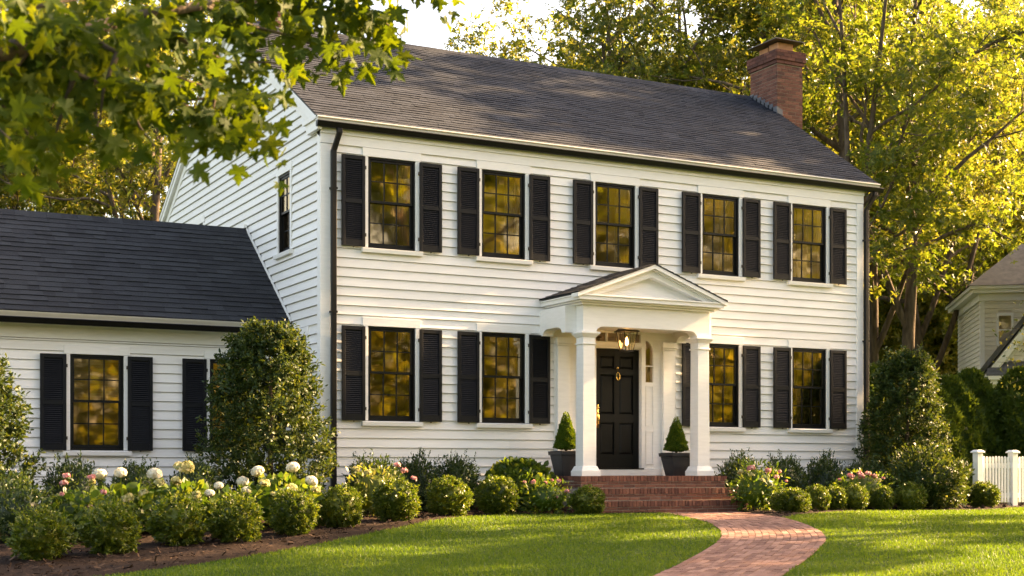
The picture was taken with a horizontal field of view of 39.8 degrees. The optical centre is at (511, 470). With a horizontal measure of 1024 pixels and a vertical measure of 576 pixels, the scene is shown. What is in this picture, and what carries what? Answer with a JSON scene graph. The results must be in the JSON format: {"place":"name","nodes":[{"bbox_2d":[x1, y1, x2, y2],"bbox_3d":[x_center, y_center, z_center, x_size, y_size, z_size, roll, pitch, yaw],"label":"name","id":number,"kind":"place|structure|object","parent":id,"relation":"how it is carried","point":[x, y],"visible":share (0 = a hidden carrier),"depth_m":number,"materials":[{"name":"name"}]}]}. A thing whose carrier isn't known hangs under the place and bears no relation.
{"place":"outdoors","nodes":[
{"label":"outdoors","id":0,"kind":"place"},
{"bbox_2d":[4,0,1023,217],"label":"sky","id":1,"kind":"structure","parent":0,"point":[425,28],"materials":[{"name":"white"}]},
{"bbox_2d":[93,496,1023,575],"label":"ground","id":2,"kind":"structure","parent":0,"point":[578,556],"depth_m":15.71,"materials":[{"name":"green plant"}]},
{"bbox_2d":[0,0,151,216],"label":"broadleaf tree","id":3,"kind":"object","parent":2,"relation":"on","point":[15,194],"visible":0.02,"depth_m":42.71,"materials":[{"name":"green plant"}]},
{"bbox_2d":[4,63,172,217],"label":"broadleaf tree","id":4,"kind":"object","parent":2,"relation":"on","point":[90,174],"visible":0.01,"depth_m":60.59,"materials":[{"name":"green plant"}]},
{"bbox_2d":[0,0,195,220],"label":"broadleaf tree","id":5,"kind":"object","parent":2,"relation":"on","point":[131,212],"visible":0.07,"depth_m":41.05,"materials":[{"name":"green plant"}]},
{"bbox_2d":[0,0,257,220],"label":"broadleaf tree","id":6,"kind":"object","parent":2,"relation":"on","point":[154,180],"visible":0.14,"depth_m":40.20,"materials":[{"name":"green plant"}]},
{"bbox_2d":[101,74,194,217],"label":"broadleaf tree","id":7,"kind":"object","parent":2,"relation":"on","point":[153,148],"visible":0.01,"depth_m":53.09,"materials":[{"name":"green plant"}]},
{"bbox_2d":[0,0,466,208],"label":"maple tree","id":8,"kind":"object","parent":2,"relation":"on","point":[49,53],"visible":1,"depth_m":6.98,"materials":[{"name":"green plant"}]},
{"bbox_2d":[0,0,883,510],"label":"house","id":9,"kind":"structure","parent":2,"relation":"on","point":[458,254],"depth_m":23.58,"materials":[{"name":"paint"}]},
{"bbox_2d":[62,345,131,455],"bbox_3d":[-6.431,-1.077,21.884,1.035,1.688,0.272,0,0,-28],"label":"window","id":10,"kind":"structure","parent":9,"relation":"in","point":[95,354],"depth_m":21.91,"materials":[{"name":"black paint"}]},
{"bbox_2d":[203,350,265,455],"bbox_3d":[-4.519,-1.077,22.906,1.035,1.688,0.305,0,0,-28],"label":"window","id":11,"kind":"structure","parent":9,"relation":"in","point":[208,355],"depth_m":22.66,"materials":[{"name":"black paint"}]},
{"bbox_2d":[273,161,293,259],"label":"window","id":12,"kind":"structure","parent":9,"relation":"in","point":[284,172],"depth_m":23.48,"materials":[{"name":"black paint"}]},
{"bbox_2d":[361,147,422,256],"bbox_3d":[-1.932,-4.221,22.343,1.030,1.634,0.305,0,0,-28],"label":"window","id":13,"kind":"structure","parent":9,"relation":"in","point":[400,247],"depth_m":22.40,"materials":[{"name":"black paint"}]},
{"bbox_2d":[361,317,422,426],"bbox_3d":[-1.932,-1.546,22.343,1.030,1.693,0.305,0,0,-28],"label":"window","id":14,"kind":"structure","parent":9,"relation":"in","point":[404,326],"depth_m":22.40,"materials":[{"name":"black paint"}]},
{"bbox_2d":[475,160,532,264],"bbox_3d":[-0.179,-4.221,23.263,1.030,1.634,0.305,0,0,-28],"label":"window","id":15,"kind":"structure","parent":9,"relation":"in","point":[510,256],"depth_m":23.35,"materials":[{"name":"black paint"}]},
{"bbox_2d":[475,323,532,427],"bbox_3d":[-0.179,-1.546,23.263,1.030,1.693,0.305,0,0,-28],"label":"window","id":16,"kind":"structure","parent":9,"relation":"in","point":[511,420],"depth_m":23.35,"materials":[{"name":"black paint"}]},
{"bbox_2d":[589,173,639,271],"bbox_3d":[1.723,-4.221,24.261,1.030,1.634,0.305,0,0,-28],"label":"window","id":17,"kind":"structure","parent":9,"relation":"in","point":[620,264],"depth_m":24.36,"materials":[{"name":"black paint"}]},
{"bbox_2d":[596,348,638,467],"bbox_3d":[1.804,-1.065,24.252,0.895,2.040,0.120,0,0,-28],"label":"front door","id":18,"kind":"structure","parent":9,"relation":"in","point":[617,372],"depth_m":24.27,"materials":[{"name":"black paint"}]},
{"bbox_2d":[614,329,639,351],"bbox_3d":[1.917,-2.247,23.634,0.310,0.513,0.310,0,0,-28],"label":"porch lantern","id":19,"kind":"object","parent":9,"relation":"hanging from","point":[626,341],"visible":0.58,"depth_m":23.60,"materials":[{"name":"brown metal"}]},
{"bbox_2d":[696,185,745,281],"bbox_3d":[3.676,-4.221,25.285,1.030,1.634,0.305,0,0,-28],"label":"window","id":20,"kind":"structure","parent":9,"relation":"in","point":[724,273],"depth_m":25.37,"materials":[{"name":"black paint"}]},
{"bbox_2d":[709,336,745,431],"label":"window","id":21,"kind":"structure","parent":9,"relation":"in","point":[724,425],"depth_m":25.39,"materials":[{"name":"black paint"}]},
{"bbox_2d":[786,196,832,287],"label":"window","id":22,"kind":"structure","parent":9,"relation":"in","point":[811,280],"depth_m":26.32,"materials":[{"name":"black paint"}]},
{"bbox_2d":[787,340,832,432],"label":"window","id":23,"kind":"structure","parent":9,"relation":"in","point":[814,347],"depth_m":26.32,"materials":[{"name":"black paint"}]},
{"bbox_2d":[0,499,1023,575],"bbox_3d":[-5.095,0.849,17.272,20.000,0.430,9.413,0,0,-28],"label":"mulch bed","id":24,"kind":"object","parent":2,"relation":"on","point":[70,564],"visible":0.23,"depth_m":15.56,"materials":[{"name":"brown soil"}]},
{"bbox_2d":[0,353,53,489],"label":"holly tree","id":25,"kind":"object","parent":24,"relation":"on","point":[16,429],"visible":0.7,"depth_m":18.37,"materials":[{"name":"green plant"}]},
{"bbox_2d":[0,462,56,542],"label":"leafy shrub","id":26,"kind":"object","parent":24,"relation":"on","point":[16,496],"visible":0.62,"depth_m":16.40,"materials":[{"name":"green plant"}]},
{"bbox_2d":[0,498,79,560],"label":"boxwood","id":27,"kind":"object","parent":24,"relation":"on","point":[37,534],"visible":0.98,"depth_m":14.85,"materials":[{"name":"green plant"}]},
{"bbox_2d":[40,449,107,506],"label":"evergreen shrub","id":28,"kind":"object","parent":24,"relation":"on","point":[78,478],"visible":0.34,"depth_m":18.44,"materials":[{"name":"green plant"}]},
{"bbox_2d":[43,473,127,540],"bbox_3d":[-5.198,0.458,16.776,1.188,0.872,1.221,0,0,-28],"label":"flowering plant","id":29,"kind":"object","parent":24,"relation":"on","point":[75,508],"visible":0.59,"depth_m":16.55,"materials":[{"name":"green plant"}]},
{"bbox_2d":[72,490,144,554],"bbox_3d":[-4.405,0.583,15.502,0.769,0.742,0.698,0,0,14],"label":"boxwood","id":30,"kind":"object","parent":24,"relation":"on","point":[113,529],"visible":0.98,"depth_m":15.35,"materials":[{"name":"green plant"}]},
{"bbox_2d":[81,467,181,533],"bbox_3d":[-4.766,0.425,17.317,1.315,0.935,1.394,0,0,-28],"label":"hydrangea","id":31,"kind":"object","parent":24,"relation":"on","point":[142,498],"visible":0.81,"depth_m":17.13,"materials":[{"name":"green plant"}]},
{"bbox_2d":[106,454,167,499],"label":"evergreen shrub","id":32,"kind":"object","parent":24,"relation":"on","point":[138,475],"visible":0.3,"depth_m":18.74,"materials":[{"name":"green plant"}]},
{"bbox_2d":[142,486,216,545],"bbox_3d":[-3.835,0.529,16.265,0.773,0.754,0.775,0,0,-28],"label":"boxwood","id":33,"kind":"object","parent":24,"relation":"on","point":[179,521],"visible":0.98,"depth_m":16.16,"materials":[{"name":"green plant"}]},
{"bbox_2d":[150,460,227,530],"bbox_3d":[-4.083,0.373,17.763,1.157,1.011,1.094,0,0,19],"label":"hydrangea","id":34,"kind":"object","parent":24,"relation":"on","point":[186,485],"visible":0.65,"depth_m":17.56,"materials":[{"name":"green plant"}]},
{"bbox_2d":[164,451,226,498],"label":"evergreen shrub","id":35,"kind":"object","parent":24,"relation":"on","point":[199,473],"visible":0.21,"depth_m":19.10,"materials":[{"name":"green plant"}]},
{"bbox_2d":[204,484,265,542],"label":"boxwood","id":36,"kind":"object","parent":24,"relation":"on","point":[235,518],"visible":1,"depth_m":16.47,"materials":[{"name":"green plant"}]},
{"bbox_2d":[191,316,340,498],"bbox_3d":[-3.499,-0.718,20.228,2.202,2.979,2.261,0,0,-28],"label":"holly tree","id":37,"kind":"object","parent":24,"relation":"on","point":[286,367],"visible":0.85,"depth_m":19.94,"materials":[{"name":"green plant"}]},
{"bbox_2d":[218,462,326,530],"bbox_3d":[-3.027,0.357,18.336,1.490,0.946,1.623,0,0,-28],"label":"hydrangea","id":38,"kind":"object","parent":24,"relation":"on","point":[264,492],"visible":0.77,"depth_m":17.98,"materials":[{"name":"green plant"}]},
{"bbox_2d":[269,487,321,535],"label":"boxwood","id":39,"kind":"object","parent":24,"relation":"on","point":[293,512],"visible":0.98,"depth_m":17.14,"materials":[{"name":"green plant"}]},
{"bbox_2d":[318,482,363,527],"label":"boxwood","id":40,"kind":"object","parent":24,"relation":"on","point":[341,506],"visible":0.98,"depth_m":18.05,"materials":[{"name":"green plant"}]},
{"bbox_2d":[342,448,408,514],"bbox_3d":[-2.063,0.191,20.992,1.039,1.037,1.068,0,0,31],"label":"evergreen shrub","id":41,"kind":"object","parent":24,"relation":"on","point":[383,462],"visible":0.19,"depth_m":20.85,"materials":[{"name":"green plant"}]},
{"bbox_2d":[345,462,416,516],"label":"flowering plant","id":42,"kind":"object","parent":24,"relation":"on","point":[367,484],"visible":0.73,"depth_m":19.97,"materials":[{"name":"green plant"}]},
{"bbox_2d":[370,477,421,521],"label":"boxwood","id":43,"kind":"object","parent":24,"relation":"on","point":[395,500],"visible":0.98,"depth_m":19.03,"materials":[{"name":"green plant"}]},
{"bbox_2d":[396,447,442,511],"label":"evergreen shrub","id":44,"kind":"object","parent":24,"relation":"on","point":[423,475],"visible":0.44,"depth_m":21.80,"materials":[{"name":"green plant"}]},
{"bbox_2d":[424,474,474,516],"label":"boxwood","id":45,"kind":"object","parent":24,"relation":"on","point":[450,494],"visible":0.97,"depth_m":20.21,"materials":[{"name":"green plant"}]},
{"bbox_2d":[432,449,482,510],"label":"evergreen shrub","id":46,"kind":"object","parent":24,"relation":"on","point":[466,475],"visible":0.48,"depth_m":22.17,"materials":[{"name":"green plant"}]},
{"bbox_2d":[471,474,519,514],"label":"boxwood","id":47,"kind":"object","parent":24,"relation":"on","point":[498,496],"visible":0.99,"depth_m":21.02,"materials":[{"name":"green plant"}]},
{"bbox_2d":[484,456,556,511],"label":"leafy shrub","id":48,"kind":"object","parent":24,"relation":"on","point":[518,471],"visible":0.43,"depth_m":22.32,"materials":[{"name":"green plant"}]},
{"bbox_2d":[514,475,572,513],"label":"flowering plant","id":49,"kind":"object","parent":24,"relation":"on","point":[548,497],"visible":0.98,"depth_m":21.43,"materials":[{"name":"green plant"}]},
{"bbox_2d":[566,484,605,513],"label":"boxwood","id":50,"kind":"object","parent":24,"relation":"on","point":[588,499],"visible":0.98,"depth_m":21.36,"materials":[{"name":"green plant"}]},
{"bbox_2d":[443,3,605,69],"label":"broadleaf tree","id":51,"kind":"object","parent":2,"relation":"on","point":[476,41],"visible":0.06,"depth_m":49.17,"materials":[{"name":"green plant"}]},
{"bbox_2d":[473,0,759,95],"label":"broadleaf tree","id":52,"kind":"object","parent":2,"relation":"on","point":[642,32],"visible":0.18,"depth_m":43.38,"materials":[{"name":"green plant"}]},
{"bbox_2d":[542,0,725,82],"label":"broadleaf tree","id":53,"kind":"object","parent":2,"relation":"on","point":[618,46],"visible":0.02,"depth_m":64.90,"materials":[{"name":"green plant"}]},
{"bbox_2d":[552,476,747,513],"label":"brick steps","id":54,"kind":"structure","parent":2,"relation":"on","point":[666,494],"depth_m":22.68,"materials":[{"name":"red brick"}]},
{"bbox_2d":[548,411,575,475],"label":"potted topiary","id":55,"kind":"object","parent":54,"relation":"on","point":[563,463],"visible":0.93,"depth_m":23.03,"materials":[{"name":"plant"}]},
{"bbox_2d":[659,417,689,475],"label":"potted topiary","id":56,"kind":"object","parent":54,"relation":"on","point":[676,463],"visible":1,"depth_m":24.05,"materials":[{"name":"green plant"}]},
{"bbox_2d":[494,0,935,302],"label":"broadleaf tree","id":57,"kind":"object","parent":2,"relation":"on","point":[708,4],"visible":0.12,"depth_m":43.87,"materials":[{"name":"green plant"}]},
{"bbox_2d":[582,0,1023,295],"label":"broadleaf tree","id":58,"kind":"object","parent":2,"relation":"on","point":[898,158],"visible":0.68,"depth_m":39.36,"materials":[{"name":"green plant"}]},
{"bbox_2d":[681,0,974,239],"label":"broadleaf tree","id":59,"kind":"object","parent":2,"relation":"on","point":[856,132],"depth_m":54.61,"materials":[{"name":"green plant"}]},
{"bbox_2d":[691,0,1023,387],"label":"broadleaf tree","id":60,"kind":"object","parent":2,"relation":"on","point":[1010,37],"visible":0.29,"depth_m":46.21,"materials":[{"name":"green plant"}]},
{"bbox_2d":[735,502,1023,516],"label":"mulch bed","id":61,"kind":"object","parent":2,"relation":"on","point":[780,514],"visible":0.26,"depth_m":23.58,"materials":[{"name":"brown soil"}]},
{"bbox_2d":[714,447,764,508],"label":"evergreen shrub","id":62,"kind":"object","parent":61,"relation":"on","point":[731,473],"visible":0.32,"depth_m":23.85,"materials":[{"name":"green plant"}]},
{"bbox_2d":[723,457,793,510],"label":"flowering plant","id":63,"kind":"object","parent":61,"relation":"on","point":[757,488],"visible":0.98,"depth_m":22.68,"materials":[{"name":"green plant"}]},
{"bbox_2d":[763,449,811,493],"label":"evergreen shrub","id":64,"kind":"object","parent":61,"relation":"on","point":[791,472],"visible":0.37,"depth_m":24.40,"materials":[{"name":"green plant"}]},
{"bbox_2d":[769,486,812,513],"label":"boxwood","id":65,"kind":"object","parent":61,"relation":"on","point":[791,499],"visible":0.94,"depth_m":21.73,"materials":[{"name":"green plant"}]},
{"bbox_2d":[804,484,831,510],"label":"boxwood","id":66,"kind":"object","parent":61,"relation":"on","point":[820,496],"visible":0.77,"depth_m":22.77,"materials":[{"name":"green plant"}]},
{"bbox_2d":[801,449,850,491],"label":"evergreen shrub","id":67,"kind":"object","parent":61,"relation":"on","point":[822,471],"visible":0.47,"depth_m":24.80,"materials":[{"name":"green plant"}]},
{"bbox_2d":[825,485,847,509],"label":"boxwood","id":68,"kind":"object","parent":61,"relation":"on","point":[838,494],"visible":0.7,"depth_m":23.07,"materials":[{"name":"green plant"}]},
{"bbox_2d":[844,482,870,509],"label":"boxwood","id":69,"kind":"object","parent":61,"relation":"on","point":[858,496],"visible":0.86,"depth_m":23.26,"materials":[{"name":"green plant"}]},
{"bbox_2d":[824,467,900,507],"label":"flowering plant","id":70,"kind":"object","parent":61,"relation":"on","point":[861,478],"visible":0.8,"depth_m":23.93,"materials":[{"name":"green plant"}]},
{"bbox_2d":[841,454,888,506],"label":"evergreen shrub","id":71,"kind":"object","parent":61,"relation":"on","point":[866,467],"visible":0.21,"depth_m":25.19,"materials":[{"name":"green plant"}]},
{"bbox_2d":[868,484,894,510],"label":"boxwood","id":72,"kind":"object","parent":61,"relation":"on","point":[880,499],"visible":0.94,"depth_m":23.58,"materials":[{"name":"green plant"}]},
{"bbox_2d":[852,340,959,483],"bbox_3d":[7.266,-0.806,26.051,1.908,3.153,1.848,0,0,21],"label":"holly tree","id":73,"kind":"object","parent":61,"relation":"on","point":[916,372],"visible":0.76,"depth_m":25.69,"materials":[{"name":"green plant"}]},
{"bbox_2d":[893,481,927,510],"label":"boxwood","id":74,"kind":"object","parent":61,"relation":"on","point":[911,495],"visible":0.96,"depth_m":23.75,"materials":[{"name":"green plant"}]},
{"bbox_2d":[885,439,974,508],"bbox_3d":[7.194,0.102,24.595,1.608,1.309,1.731,0,0,28],"label":"leafy shrub","id":75,"kind":"object","parent":61,"relation":"on","point":[935,474],"visible":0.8,"depth_m":24.24,"materials":[{"name":"green plant"}]},
{"bbox_2d":[926,494,952,508],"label":"shrub","id":76,"kind":"object","parent":61,"relation":"on","point":[932,500],"visible":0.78,"depth_m":24.19,"materials":[{"name":"green plant"}]},
{"bbox_2d":[965,480,1001,507],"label":"boxwood","id":77,"kind":"object","parent":61,"relation":"on","point":[986,494],"visible":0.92,"depth_m":24.84,"materials":[{"name":"green plant"}]},
{"bbox_2d":[741,0,1023,363],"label":"broadleaf tree","id":78,"kind":"object","parent":2,"relation":"on","point":[876,341],"visible":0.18,"depth_m":49.22,"materials":[{"name":"green plant"}]},
{"bbox_2d":[803,11,1006,352],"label":"broadleaf tree","id":79,"kind":"object","parent":2,"relation":"on","point":[886,240],"depth_m":66.53,"materials":[{"name":"green plant"}]},
{"bbox_2d":[807,0,1023,371],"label":"broadleaf tree","id":80,"kind":"object","parent":2,"relation":"on","point":[951,250],"visible":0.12,"depth_m":57.15,"materials":[{"name":"green plant"}]},
{"bbox_2d":[863,361,1023,492],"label":"evergreen hedge","id":81,"kind":"object","parent":2,"relation":"on","point":[979,413],"visible":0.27,"depth_m":34.17,"materials":[{"name":"green plant"}]},
{"bbox_2d":[863,135,1023,379],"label":"undergrowth","id":82,"kind":"object","parent":2,"relation":"on","point":[933,340],"visible":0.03,"depth_m":63.42,"materials":[{"name":"plant"}]},
{"bbox_2d":[884,0,1023,357],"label":"broadleaf tree","id":83,"kind":"object","parent":2,"relation":"on","point":[993,5],"visible":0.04,"depth_m":63.24,"materials":[{"name":"green plant"}]},
{"bbox_2d":[929,0,1023,258],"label":"broadleaf tree","id":84,"kind":"object","parent":2,"relation":"on","point":[1008,120],"depth_m":69.19,"materials":[{"name":"green plant"}]},
{"bbox_2d":[941,10,1020,230],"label":"broadleaf tree","id":85,"kind":"object","parent":2,"relation":"on","point":[987,98],"depth_m":72.55,"materials":[{"name":"green plant"}]},
{"bbox_2d":[945,243,1023,468],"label":"neighbor house","id":86,"kind":"structure","parent":2,"relation":"on","point":[989,297],"depth_m":51.91,"materials":[{"name":"beige wood"}]},
{"bbox_2d":[996,313,1013,346],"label":"window","id":87,"kind":"structure","parent":86,"relation":"in","point":[997,314],"depth_m":51.82,"materials":[{"name":"white paint"}]},
{"bbox_2d":[948,0,1023,204],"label":"broadleaf tree","id":88,"kind":"object","parent":2,"relation":"on","point":[977,6],"depth_m":72.37,"materials":[{"name":"green plant"}]},
{"bbox_2d":[970,450,1023,505],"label":"picket fence","id":89,"kind":"object","parent":2,"relation":"on","point":[1012,465],"visible":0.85,"depth_m":25.62,"materials":[{"name":"white paint"}]},
{"bbox_2d":[987,301,1023,402],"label":"young tree","id":90,"kind":"object","parent":2,"relation":"on","point":[1014,362],"visible":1,"depth_m":30.34,"materials":[{"name":"green plant"}]},
{"bbox_2d":[1014,50,1023,129],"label":"broadleaf tree","id":91,"kind":"object","parent":2,"relation":"on","point":[1019,52],"visible":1,"depth_m":40.00,"materials":[{"name":"green plant"}]},
{"bbox_2d":[653,511,825,575],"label":"path","id":92,"kind":"structure","parent":0,"point":[751,544],"depth_m":16.07,"materials":[{"name":"brick"}]}
]}

